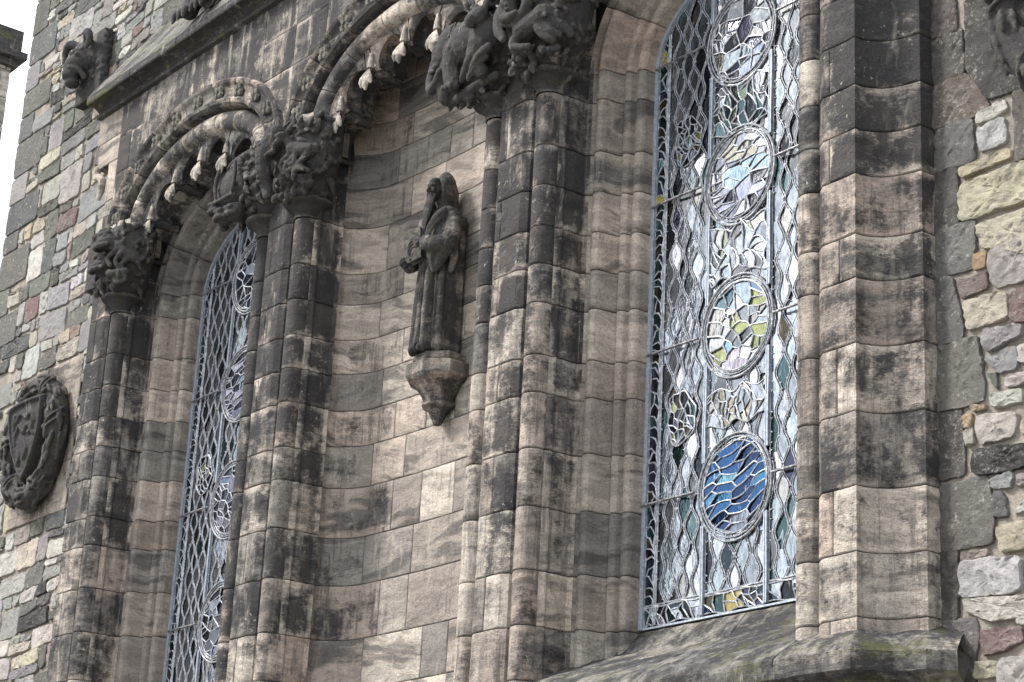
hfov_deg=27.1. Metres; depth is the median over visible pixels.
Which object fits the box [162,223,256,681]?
stained glass window
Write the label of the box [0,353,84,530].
shield wreath
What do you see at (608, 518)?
window surround
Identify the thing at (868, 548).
clustered pier
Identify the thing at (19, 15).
sky
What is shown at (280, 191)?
clustered pier
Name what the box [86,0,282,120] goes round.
string course
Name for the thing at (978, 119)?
rubble wall
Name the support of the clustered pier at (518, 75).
on the ground
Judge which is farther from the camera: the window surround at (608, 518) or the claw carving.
the claw carving
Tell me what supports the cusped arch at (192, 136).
attached to the spandrel wall at (273, 48)
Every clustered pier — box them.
[46,214,162,681]
[207,110,349,681]
[425,0,598,681]
[795,0,941,640]
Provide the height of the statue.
2.030 m
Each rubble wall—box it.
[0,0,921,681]
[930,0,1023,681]
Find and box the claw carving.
[171,0,216,23]
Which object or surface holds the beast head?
attached to the rubble wall at (54, 222)
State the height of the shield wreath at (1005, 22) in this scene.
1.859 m
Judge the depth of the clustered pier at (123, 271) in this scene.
25.38 m
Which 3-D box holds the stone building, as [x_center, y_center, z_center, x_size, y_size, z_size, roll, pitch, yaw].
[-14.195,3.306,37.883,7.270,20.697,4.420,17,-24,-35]
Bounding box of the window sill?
[534,603,796,681]
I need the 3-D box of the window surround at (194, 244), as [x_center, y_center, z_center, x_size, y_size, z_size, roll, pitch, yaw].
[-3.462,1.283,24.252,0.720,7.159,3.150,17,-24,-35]
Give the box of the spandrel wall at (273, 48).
[93,0,351,222]
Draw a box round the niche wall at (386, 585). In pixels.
[306,53,485,681]
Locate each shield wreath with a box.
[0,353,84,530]
[983,0,1023,91]
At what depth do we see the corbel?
20.91 m
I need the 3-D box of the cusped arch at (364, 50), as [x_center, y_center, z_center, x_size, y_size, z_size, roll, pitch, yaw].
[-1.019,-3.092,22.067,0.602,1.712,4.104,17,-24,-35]
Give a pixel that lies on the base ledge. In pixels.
(868, 655)
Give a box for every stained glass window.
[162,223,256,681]
[638,0,799,632]
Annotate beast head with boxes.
[62,27,115,110]
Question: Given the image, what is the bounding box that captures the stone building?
[0,24,27,140]
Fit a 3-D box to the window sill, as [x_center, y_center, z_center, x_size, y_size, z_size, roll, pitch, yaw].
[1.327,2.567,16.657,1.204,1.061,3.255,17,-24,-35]
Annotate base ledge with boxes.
[773,626,962,681]
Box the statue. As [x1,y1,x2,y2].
[399,172,466,356]
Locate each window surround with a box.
[111,152,242,681]
[565,0,683,667]
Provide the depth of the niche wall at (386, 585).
21.74 m
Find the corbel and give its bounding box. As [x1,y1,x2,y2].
[405,350,468,425]
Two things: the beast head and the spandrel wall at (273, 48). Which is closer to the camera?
the spandrel wall at (273, 48)
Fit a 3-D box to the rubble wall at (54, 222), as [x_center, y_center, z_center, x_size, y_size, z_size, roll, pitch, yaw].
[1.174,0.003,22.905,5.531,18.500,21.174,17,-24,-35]
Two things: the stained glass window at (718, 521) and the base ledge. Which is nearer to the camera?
the base ledge
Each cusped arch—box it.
[106,77,283,265]
[285,0,500,166]
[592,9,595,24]
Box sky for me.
[0,0,37,265]

